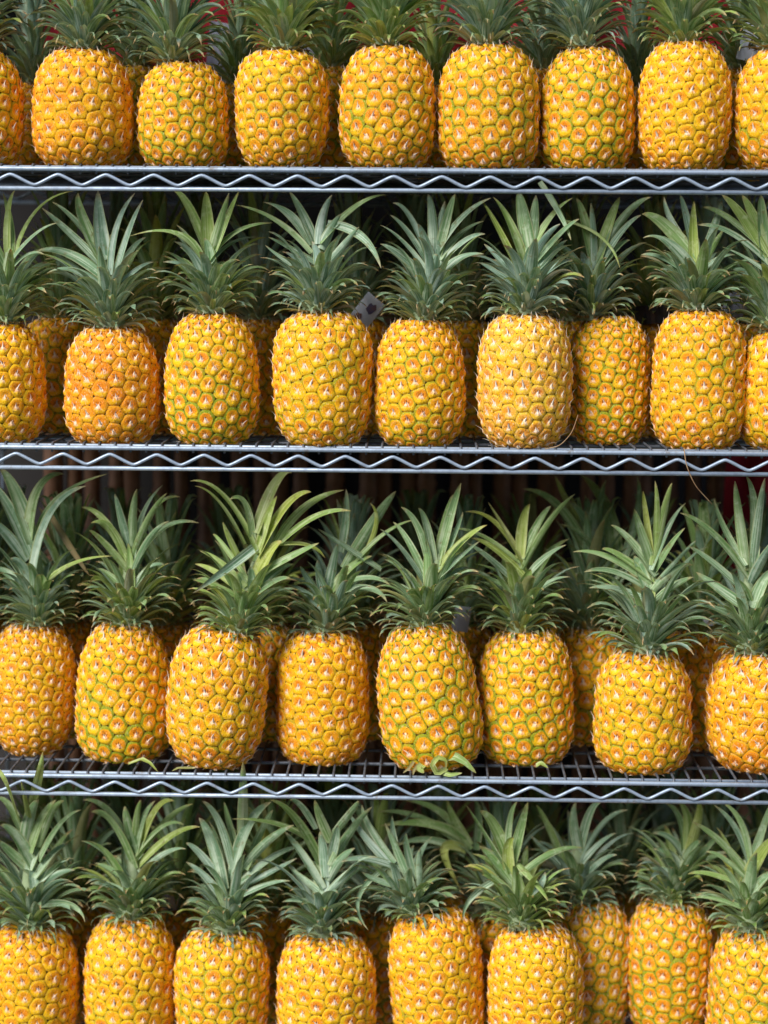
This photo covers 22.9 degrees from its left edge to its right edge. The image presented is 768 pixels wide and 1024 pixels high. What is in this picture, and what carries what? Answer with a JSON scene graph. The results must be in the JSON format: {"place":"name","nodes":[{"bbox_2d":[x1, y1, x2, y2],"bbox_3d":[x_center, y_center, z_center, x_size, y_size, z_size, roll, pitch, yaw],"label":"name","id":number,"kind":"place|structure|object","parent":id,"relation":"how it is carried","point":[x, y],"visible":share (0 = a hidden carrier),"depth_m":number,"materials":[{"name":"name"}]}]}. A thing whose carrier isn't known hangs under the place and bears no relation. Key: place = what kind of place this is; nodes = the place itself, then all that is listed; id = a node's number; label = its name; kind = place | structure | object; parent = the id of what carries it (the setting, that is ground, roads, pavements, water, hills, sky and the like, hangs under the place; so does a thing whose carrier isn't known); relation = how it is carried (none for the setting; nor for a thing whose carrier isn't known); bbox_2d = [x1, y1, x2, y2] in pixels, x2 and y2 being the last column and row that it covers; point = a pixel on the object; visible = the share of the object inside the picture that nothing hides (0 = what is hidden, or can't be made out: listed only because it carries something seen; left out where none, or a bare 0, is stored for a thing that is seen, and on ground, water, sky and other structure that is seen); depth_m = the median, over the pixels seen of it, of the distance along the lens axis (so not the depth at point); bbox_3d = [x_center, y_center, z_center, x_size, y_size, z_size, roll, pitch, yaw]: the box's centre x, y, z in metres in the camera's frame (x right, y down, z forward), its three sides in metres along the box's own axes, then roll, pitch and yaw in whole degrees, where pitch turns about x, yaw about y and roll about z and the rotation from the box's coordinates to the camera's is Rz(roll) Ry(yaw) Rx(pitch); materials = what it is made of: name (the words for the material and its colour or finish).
{"place":"outdoors","nodes":[
{"label":"outdoors","id":0,"kind":"place"},
{"label":"pavement","id":1,"kind":"structure","parent":0,"visible":0},
{"bbox_2d":[43,434,65,797],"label":"cane stalk","id":2,"kind":"object","parent":1,"relation":"on","point":[53,484],"visible":0.06,"depth_m":3.07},
{"bbox_2d":[84,443,102,885],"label":"cane stalk","id":3,"kind":"object","parent":1,"relation":"on","point":[92,487],"visible":0.09,"depth_m":3.07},
{"bbox_2d":[151,435,170,863],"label":"cane stalk","id":4,"kind":"object","parent":1,"relation":"on","point":[160,478],"visible":0.07,"depth_m":3.07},
{"bbox_2d":[174,313,189,784],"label":"cane stalk","id":5,"kind":"object","parent":1,"relation":"on","point":[182,484],"visible":0.04,"depth_m":3.07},
{"bbox_2d":[194,451,212,865],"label":"cane stalk","id":6,"kind":"object","parent":1,"relation":"on","point":[203,528],"visible":0.14,"depth_m":3.07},
{"bbox_2d":[252,436,271,807],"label":"cane stalk","id":7,"kind":"object","parent":1,"relation":"on","point":[261,481],"visible":0.02,"depth_m":3.07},
{"bbox_2d":[270,294,290,857],"bbox_3d":[-0.169,0.366,3.123,0.040,1.481,0.034,1,7,1],"label":"cane stalk","id":8,"kind":"object","parent":1,"relation":"on","point":[282,493],"visible":0.11,"depth_m":3.07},
{"bbox_2d":[292,445,308,906],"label":"cane stalk","id":9,"kind":"object","parent":1,"relation":"on","point":[300,481],"visible":0.15,"depth_m":3.07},
{"bbox_2d":[357,437,377,843],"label":"cane stalk","id":10,"kind":"object","parent":1,"relation":"on","point":[368,484],"visible":0.14,"depth_m":3.05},
{"bbox_2d":[374,287,392,801],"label":"cane stalk","id":11,"kind":"object","parent":1,"relation":"on","point":[384,485],"visible":0.07,"depth_m":3.06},
{"bbox_2d":[0,163,767,1023],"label":"wire shelving unit","id":12,"kind":"object","parent":1,"relation":"on","point":[398,181],"visible":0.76,"depth_m":2.54,"materials":[{"name":"metal"}]},
{"bbox_2d":[0,0,29,164],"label":"pineapple","id":13,"kind":"object","parent":12,"relation":"on","point":[12,114],"visible":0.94,"depth_m":2.48,"materials":[{"name":"yellow plant"}]},
{"bbox_2d":[0,0,61,164],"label":"pineapple","id":14,"kind":"object","parent":12,"relation":"on","point":[29,57],"visible":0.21,"depth_m":2.65,"materials":[{"name":"green plant"}]},
{"bbox_2d":[0,190,71,442],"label":"pineapple","id":15,"kind":"object","parent":12,"relation":"on","point":[23,396],"visible":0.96,"depth_m":2.51,"materials":[{"name":"yellow plant"}]},
{"bbox_2d":[0,761,91,927],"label":"pineapple","id":16,"kind":"object","parent":12,"relation":"on","point":[43,799],"visible":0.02,"depth_m":2.91,"materials":[{"name":"green plant"}]},
{"bbox_2d":[0,753,94,1023],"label":"pineapple","id":17,"kind":"object","parent":12,"relation":"on","point":[40,976],"visible":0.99,"depth_m":2.64,"materials":[{"name":"yellow plant"}]},
{"bbox_2d":[0,469,107,757],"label":"pineapple","id":18,"kind":"object","parent":12,"relation":"on","point":[38,671],"visible":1,"depth_m":2.62,"materials":[{"name":"yellow plant"}]},
{"bbox_2d":[0,191,116,434],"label":"pineapple","id":19,"kind":"object","parent":12,"relation":"on","point":[54,337],"visible":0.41,"depth_m":2.65,"materials":[{"name":"green plant"}]},
{"bbox_2d":[5,491,118,739],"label":"pineapple","id":20,"kind":"object","parent":12,"relation":"on","point":[70,517],"visible":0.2,"depth_m":2.72,"materials":[{"name":"green plant"}]},
{"bbox_2d":[13,778,121,1023],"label":"pineapple","id":21,"kind":"object","parent":12,"relation":"on","point":[75,848],"visible":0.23,"depth_m":2.77,"materials":[{"name":"green plant"}]},
{"bbox_2d":[23,0,136,165],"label":"pineapple","id":22,"kind":"object","parent":12,"relation":"on","point":[83,109],"visible":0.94,"depth_m":2.46,"materials":[{"name":"yellow plant"}]},
{"bbox_2d":[37,191,167,443],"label":"pineapple","id":23,"kind":"object","parent":12,"relation":"on","point":[112,390],"visible":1,"depth_m":2.50,"materials":[{"name":"orange plant"}]},
{"bbox_2d":[83,487,155,625],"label":"pineapple","id":24,"kind":"object","parent":12,"relation":"on","point":[120,495],"visible":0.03,"depth_m":2.86,"materials":[{"name":"green plant"}]},
{"bbox_2d":[87,763,167,913],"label":"pineapple","id":25,"kind":"object","parent":12,"relation":"on","point":[118,804],"visible":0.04,"depth_m":2.90,"materials":[{"name":"green plant"}]},
{"bbox_2d":[100,0,160,176],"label":"pineapple","id":26,"kind":"object","parent":12,"relation":"on","point":[138,70],"visible":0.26,"depth_m":2.62,"materials":[{"name":"green plant"}]},
{"bbox_2d":[71,798,198,1023],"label":"pineapple","id":27,"kind":"object","parent":12,"relation":"on","point":[129,961],"visible":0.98,"depth_m":2.64,"materials":[{"name":"yellow plant"}]},
{"bbox_2d":[73,485,197,764],"bbox_3d":[-0.354,0.152,2.628,0.150,0.382,0.156,-4,8,-35],"label":"pineapple","id":28,"kind":"object","parent":12,"relation":"on","point":[122,688],"visible":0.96,"depth_m":2.59,"materials":[{"name":"yellow plant"}]},
{"bbox_2d":[95,493,218,665],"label":"pineapple","id":29,"kind":"object","parent":12,"relation":"on","point":[172,634],"visible":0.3,"depth_m":2.71,"materials":[{"name":"green plant"}]},
{"bbox_2d":[114,191,201,434],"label":"pineapple","id":30,"kind":"object","parent":12,"relation":"on","point":[153,212],"visible":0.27,"depth_m":2.66,"materials":[{"name":"green plant"}]},
{"bbox_2d":[109,0,239,165],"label":"pineapple","id":31,"kind":"object","parent":12,"relation":"on","point":[183,105],"visible":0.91,"depth_m":2.46,"materials":[{"name":"yellow plant"}]},
{"bbox_2d":[118,771,236,1023],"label":"pineapple","id":32,"kind":"object","parent":12,"relation":"on","point":[177,927],"visible":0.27,"depth_m":2.77,"materials":[{"name":"green plant"}]},
{"bbox_2d":[131,191,269,444],"bbox_3d":[-0.228,-0.257,2.522,0.154,0.336,0.161,4,8,30],"label":"pineapple","id":33,"kind":"object","parent":12,"relation":"on","point":[212,391],"visible":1,"depth_m":2.49,"materials":[{"name":"yellow plant"}]},
{"bbox_2d":[195,769,258,902],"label":"pineapple","id":34,"kind":"object","parent":12,"relation":"on","point":[217,804],"visible":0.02,"depth_m":2.90,"materials":[{"name":"green plant"}]},
{"bbox_2d":[195,0,264,177],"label":"pineapple","id":35,"kind":"object","parent":12,"relation":"on","point":[236,50],"visible":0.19,"depth_m":2.63,"materials":[{"name":"green plant"}]},
{"bbox_2d":[184,484,283,627],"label":"pineapple","id":36,"kind":"object","parent":12,"relation":"on","point":[219,518],"visible":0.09,"depth_m":2.88,"materials":[{"name":"green plant"}]},
{"bbox_2d":[172,763,301,1023],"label":"pineapple","id":37,"kind":"object","parent":12,"relation":"on","point":[222,971],"visible":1,"depth_m":2.63,"materials":[{"name":"yellow plant"}]},
{"bbox_2d":[161,472,349,770],"bbox_3d":[-0.174,0.146,2.579,0.233,0.411,0.158,6,7,1],"label":"pineapple","id":38,"kind":"object","parent":12,"relation":"on","point":[217,690],"visible":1,"depth_m":2.55,"materials":[{"name":"yellow plant"}]},
{"bbox_2d":[214,192,310,436],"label":"pineapple","id":39,"kind":"object","parent":12,"relation":"on","point":[263,322],"visible":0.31,"depth_m":2.65,"materials":[{"name":"green plant"}]},
{"bbox_2d":[207,494,320,742],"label":"pineapple","id":40,"kind":"object","parent":12,"relation":"on","point":[272,650],"visible":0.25,"depth_m":2.71,"materials":[{"name":"green plant"}]},
{"bbox_2d":[223,781,315,1023],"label":"pineapple","id":41,"kind":"object","parent":12,"relation":"on","point":[274,934],"visible":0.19,"depth_m":2.76,"materials":[{"name":"green plant"}]},
{"bbox_2d":[226,0,342,166],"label":"pineapple","id":42,"kind":"object","parent":12,"relation":"on","point":[281,99],"visible":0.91,"depth_m":2.45,"materials":[{"name":"yellow plant"}]},
{"bbox_2d":[236,799,380,1023],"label":"pineapple","id":43,"kind":"object","parent":12,"relation":"on","point":[326,970],"visible":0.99,"depth_m":2.62,"materials":[{"name":"yellow plant"}]},
{"bbox_2d":[238,192,383,446],"bbox_3d":[-0.096,-0.255,2.518,0.199,0.335,0.160,1,7,1],"label":"pineapple","id":44,"kind":"object","parent":12,"relation":"on","point":[322,361],"visible":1,"depth_m":2.48,"materials":[{"name":"yellow plant"}]},
{"bbox_2d":[288,765,363,918],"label":"pineapple","id":45,"kind":"object","parent":12,"relation":"on","point":[334,810],"visible":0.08,"depth_m":2.88,"materials":[{"name":"green plant"}]},
{"bbox_2d":[300,0,365,178],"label":"pineapple","id":46,"kind":"object","parent":12,"relation":"on","point":[335,58],"visible":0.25,"depth_m":2.62,"materials":[{"name":"green plant"}]},
{"bbox_2d":[274,490,410,766],"bbox_3d":[-0.067,0.155,2.624,0.170,0.380,0.158,-3,8,-28],"label":"pineapple","id":47,"kind":"object","parent":12,"relation":"on","point":[322,690],"visible":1,"depth_m":2.59,"materials":[{"name":"yellow plant"}]},
{"bbox_2d":[288,493,413,742],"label":"pineapple","id":48,"kind":"object","parent":12,"relation":"on","point":[370,639],"visible":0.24,"depth_m":2.71,"materials":[{"name":"green plant"}]},
{"bbox_2d":[309,192,407,435],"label":"pineapple","id":49,"kind":"object","parent":12,"relation":"on","point":[377,328],"visible":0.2,"depth_m":2.67,"materials":[{"name":"green plant"}]},
{"bbox_2d":[317,782,442,1023],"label":"pineapple","id":50,"kind":"object","parent":12,"relation":"on","point":[375,936],"visible":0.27,"depth_m":2.75,"materials":[{"name":"green plant"}]},
{"bbox_2d":[330,0,443,167],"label":"pineapple","id":51,"kind":"object","parent":12,"relation":"on","point":[387,110],"visible":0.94,"depth_m":2.44,"materials":[{"name":"yellow plant"}]},
{"bbox_2d":[43,0,730,66],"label":"red cloth","id":52,"kind":"object","parent":12,"relation":"hanging from","point":[350,5],"visible":0.01,"depth_m":2.74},
{"bbox_2d":[363,193,439,326],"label":"pineapple","id":53,"kind":"object","parent":12,"relation":"on","point":[414,204],"visible":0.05,"depth_m":2.81,"materials":[{"name":"green plant"}]},
{"bbox_2d":[372,488,445,635],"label":"pineapple","id":54,"kind":"object","parent":12,"relation":"on","point":[414,501],"visible":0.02,"depth_m":2.86,"materials":[{"name":"green plant"}]},
{"bbox_2d":[341,806,486,1023],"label":"pineapple","id":55,"kind":"object","parent":12,"relation":"on","point":[436,968],"visible":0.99,"depth_m":2.62,"materials":[{"name":"yellow plant"}]},
{"bbox_2d":[369,483,485,776],"bbox_3d":[0.060,0.155,2.582,0.159,0.396,0.155,1,7,6],"label":"pineapple","id":56,"kind":"object","parent":12,"relation":"on","point":[430,712],"visible":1,"depth_m":2.54,"materials":[{"name":"yellow plant"}]},
{"bbox_2d":[371,194,489,446],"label":"pineapple","id":57,"kind":"object","parent":12,"relation":"on","point":[419,389],"visible":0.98,"depth_m":2.49,"materials":[{"name":"yellow plant"}]},
{"bbox_2d":[405,0,467,178],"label":"pineapple","id":58,"kind":"object","parent":12,"relation":"on","point":[433,55],"visible":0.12,"depth_m":2.63,"materials":[{"name":"green plant"}]},
{"bbox_2d":[396,769,484,911],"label":"pineapple","id":59,"kind":"object","parent":12,"relation":"on","point":[430,814],"visible":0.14,"depth_m":2.88,"materials":[{"name":"green plant"}]},
{"bbox_2d":[403,193,509,437],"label":"pineapple","id":60,"kind":"object","parent":12,"relation":"on","point":[468,330],"visible":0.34,"depth_m":2.65,"materials":[{"name":"green plant"}]},
{"bbox_2d":[410,494,507,684],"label":"pineapple","id":61,"kind":"object","parent":12,"relation":"on","point":[474,638],"visible":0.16,"depth_m":2.73,"materials":[{"name":"green plant"}]},
{"bbox_2d":[379,785,554,1023],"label":"pineapple","id":62,"kind":"object","parent":12,"relation":"on","point":[459,842],"visible":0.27,"depth_m":2.75,"materials":[{"name":"green plant"}]},
{"bbox_2d":[426,0,551,168],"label":"pineapple","id":63,"kind":"object","parent":12,"relation":"on","point":[488,113],"visible":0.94,"depth_m":2.44,"materials":[{"name":"yellow plant"}]},
{"bbox_2d":[459,494,578,767],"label":"pineapple","id":64,"kind":"object","parent":12,"relation":"on","point":[525,677],"visible":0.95,"depth_m":2.59,"materials":[{"name":"yellow plant"}]},
{"bbox_2d":[462,802,585,1023],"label":"pineapple","id":65,"kind":"object","parent":12,"relation":"on","point":[535,971],"visible":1,"depth_m":2.60,"materials":[{"name":"yellow plant"}]},
{"bbox_2d":[477,491,573,635],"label":"pineapple","id":66,"kind":"object","parent":12,"relation":"on","point":[530,499],"visible":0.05,"depth_m":2.84,"materials":[{"name":"green plant"}]},
{"bbox_2d":[472,180,583,448],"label":"pineapple","id":67,"kind":"object","parent":12,"relation":"on","point":[525,381],"visible":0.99,"depth_m":2.47,"materials":[{"name":"yellow plant"}]},
{"bbox_2d":[510,771,586,918],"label":"pineapple","id":68,"kind":"object","parent":12,"relation":"on","point":[550,811],"visible":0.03,"depth_m":2.86,"materials":[{"name":"green plant"}]},
{"bbox_2d":[504,0,600,179],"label":"pineapple","id":69,"kind":"object","parent":12,"relation":"on","point":[539,57],"visible":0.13,"depth_m":2.63,"materials":[{"name":"green plant"}]},
{"bbox_2d":[527,0,637,168],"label":"pineapple","id":70,"kind":"object","parent":12,"relation":"on","point":[587,108],"visible":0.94,"depth_m":2.46,"materials":[{"name":"yellow plant"}]},
{"bbox_2d":[530,802,637,1023],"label":"pineapple","id":71,"kind":"object","parent":12,"relation":"on","point":[595,923],"visible":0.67,"depth_m":2.70,"materials":[{"name":"yellow plant"}]},
{"bbox_2d":[539,194,630,436],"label":"pineapple","id":72,"kind":"object","parent":12,"relation":"on","point":[574,242],"visible":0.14,"depth_m":2.69,"materials":[{"name":"green plant"}]},
{"bbox_2d":[524,475,660,746],"bbox_3d":[0.298,0.140,2.740,0.185,0.389,0.179,-6,9,-41],"label":"pineapple","id":73,"kind":"object","parent":12,"relation":"on","point":[589,527],"visible":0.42,"depth_m":2.71,"materials":[{"name":"green plant"}]},
{"bbox_2d":[548,197,650,445],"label":"pineapple","id":74,"kind":"object","parent":12,"relation":"on","point":[610,385],"visible":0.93,"depth_m":2.54,"materials":[{"name":"yellow plant"}]},
{"bbox_2d":[567,769,673,923],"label":"pineapple","id":75,"kind":"object","parent":12,"relation":"on","point":[616,824],"visible":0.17,"depth_m":2.86,"materials":[{"name":"green plant"}]},
{"bbox_2d":[600,0,665,179],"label":"pineapple","id":76,"kind":"object","parent":12,"relation":"on","point":[635,53],"visible":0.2,"depth_m":2.63,"materials":[{"name":"green plant"}]},
{"bbox_2d":[574,482,719,775],"bbox_3d":[0.360,0.156,2.579,0.211,0.396,0.191,1,7,1],"label":"pineapple","id":77,"kind":"object","parent":12,"relation":"on","point":[642,716],"visible":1,"depth_m":2.55,"materials":[{"name":"yellow plant"}]},
{"bbox_2d":[597,194,701,438],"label":"pineapple","id":78,"kind":"object","parent":12,"relation":"on","point":[646,289],"visible":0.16,"depth_m":2.67,"materials":[{"name":"green plant"}]},
{"bbox_2d":[600,761,701,898],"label":"pineapple","id":79,"kind":"object","parent":12,"relation":"on","point":[665,814],"visible":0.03,"depth_m":2.95,"materials":[{"name":"green plant"}]},
{"bbox_2d":[624,804,735,1023],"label":"pineapple","id":80,"kind":"object","parent":12,"relation":"on","point":[670,948],"visible":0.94,"depth_m":2.68,"materials":[{"name":"yellow plant"}]},
{"bbox_2d":[631,0,740,168],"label":"pineapple","id":81,"kind":"object","parent":12,"relation":"on","point":[684,107],"visible":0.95,"depth_m":2.44,"materials":[{"name":"yellow plant"}]},
{"bbox_2d":[638,195,758,448],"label":"pineapple","id":82,"kind":"object","parent":12,"relation":"on","point":[699,387],"visible":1,"depth_m":2.48,"materials":[{"name":"yellow plant"}]},
{"bbox_2d":[674,195,734,310],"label":"pineapple","id":83,"kind":"object","parent":12,"relation":"on","point":[704,215],"visible":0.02,"depth_m":2.80,"materials":[{"name":"green plant"}]},
{"bbox_2d":[648,772,767,951],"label":"pineapple","id":84,"kind":"object","parent":12,"relation":"on","point":[713,818],"visible":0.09,"depth_m":2.81,"materials":[{"name":"green plant"}]},
{"bbox_2d":[656,497,767,751],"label":"pineapple","id":85,"kind":"object","parent":12,"relation":"on","point":[699,663],"visible":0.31,"depth_m":2.68,"materials":[{"name":"green plant"}]},
{"bbox_2d":[681,476,767,774],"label":"pineapple","id":86,"kind":"object","parent":12,"relation":"on","point":[736,720],"visible":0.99,"depth_m":2.56,"materials":[{"name":"yellow plant"}]},
{"bbox_2d":[688,804,767,1023],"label":"pineapple","id":87,"kind":"object","parent":12,"relation":"on","point":[737,990],"visible":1,"depth_m":2.62,"materials":[{"name":"yellow plant"}]},
{"bbox_2d":[702,0,758,180],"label":"pineapple","id":88,"kind":"object","parent":12,"relation":"on","point":[731,158],"visible":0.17,"depth_m":2.61,"materials":[{"name":"green plant"}]},
{"bbox_2d":[699,195,767,449],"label":"pineapple","id":89,"kind":"object","parent":12,"relation":"on","point":[752,225],"visible":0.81,"depth_m":2.49,"materials":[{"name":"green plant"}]},
{"bbox_2d":[710,195,767,439],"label":"pineapple","id":90,"kind":"object","parent":12,"relation":"on","point":[748,334],"visible":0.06,"depth_m":2.66,"materials":[{"name":"green plant"}]},
{"bbox_2d":[718,0,767,169],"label":"pineapple","id":91,"kind":"object","parent":12,"relation":"on","point":[750,122],"visible":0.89,"depth_m":2.45,"materials":[{"name":"yellow plant"}]},
{"bbox_2d":[720,449,767,581],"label":"red cloth","id":92,"kind":"object","parent":12,"relation":"hanging from","point":[748,462],"visible":0.17,"depth_m":2.99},
{"bbox_2d":[0,0,767,905],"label":"wall","id":93,"kind":"structure","parent":1,"relation":"on","point":[32,478],"depth_m":3.21,"materials":[{"name":"black"}]},
{"bbox_2d":[397,446,417,851],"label":"cane stalk","id":94,"kind":"object","parent":1,"relation":"on","point":[408,481],"visible":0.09,"depth_m":3.05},
{"bbox_2d":[415,446,436,834],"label":"cane stalk","id":95,"kind":"object","parent":1,"relation":"on","point":[427,481],"visible":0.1,"depth_m":3.04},
{"bbox_2d":[459,311,484,910],"bbox_3d":[0.140,0.365,3.105,0.035,1.492,0.028,1,7,1],"label":"cane stalk","id":96,"kind":"object","parent":1,"relation":"on","point":[475,490],"visible":0.09,"depth_m":3.10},
{"bbox_2d":[484,447,510,830],"bbox_3d":[0.181,0.415,3.115,0.044,1.391,0.032,1,7,1],"label":"cane stalk","id":97,"kind":"object","parent":1,"relation":"on","point":[501,488],"visible":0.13,"depth_m":3.05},
{"bbox_2d":[504,454,528,856],"bbox_3d":[0.212,0.427,3.127,0.037,1.365,0.032,1,7,1],"label":"cane stalk","id":98,"kind":"object","parent":1,"relation":"on","point":[519,484],"visible":0.07,"depth_m":3.06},
{"bbox_2d":[545,317,565,824],"bbox_3d":[0.277,0.393,3.118,0.037,1.436,0.031,1,7,1],"label":"cane stalk","id":99,"kind":"object","parent":1,"relation":"on","point":[558,460],"visible":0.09,"depth_m":3.06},
{"bbox_2d":[571,455,596,827],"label":"cane stalk","id":100,"kind":"object","parent":1,"relation":"on","point":[585,489],"visible":0.08,"depth_m":3.09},
{"bbox_2d":[589,455,616,894],"bbox_3d":[0.350,0.415,3.102,0.040,1.396,0.030,1,7,1],"label":"cane stalk","id":101,"kind":"object","parent":1,"relation":"on","point":[607,460],"visible":0.14,"depth_m":3.05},
{"bbox_2d":[620,439,642,774],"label":"cane stalk","id":102,"kind":"object","parent":1,"relation":"on","point":[629,491],"visible":0.02,"depth_m":3.03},
{"bbox_2d":[674,456,702,834],"bbox_3d":[0.491,0.409,3.106,0.034,1.410,0.028,1,7,1],"label":"cane stalk","id":103,"kind":"object","parent":1,"relation":"on","point":[692,491],"visible":0.14,"depth_m":3.05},
{"bbox_2d":[693,449,726,889],"bbox_3d":[0.522,0.458,3.111,0.050,1.311,0.034,1,7,1],"label":"cane stalk","id":104,"kind":"object","parent":1,"relation":"on","point":[715,487],"visible":0.13,"depth_m":3.04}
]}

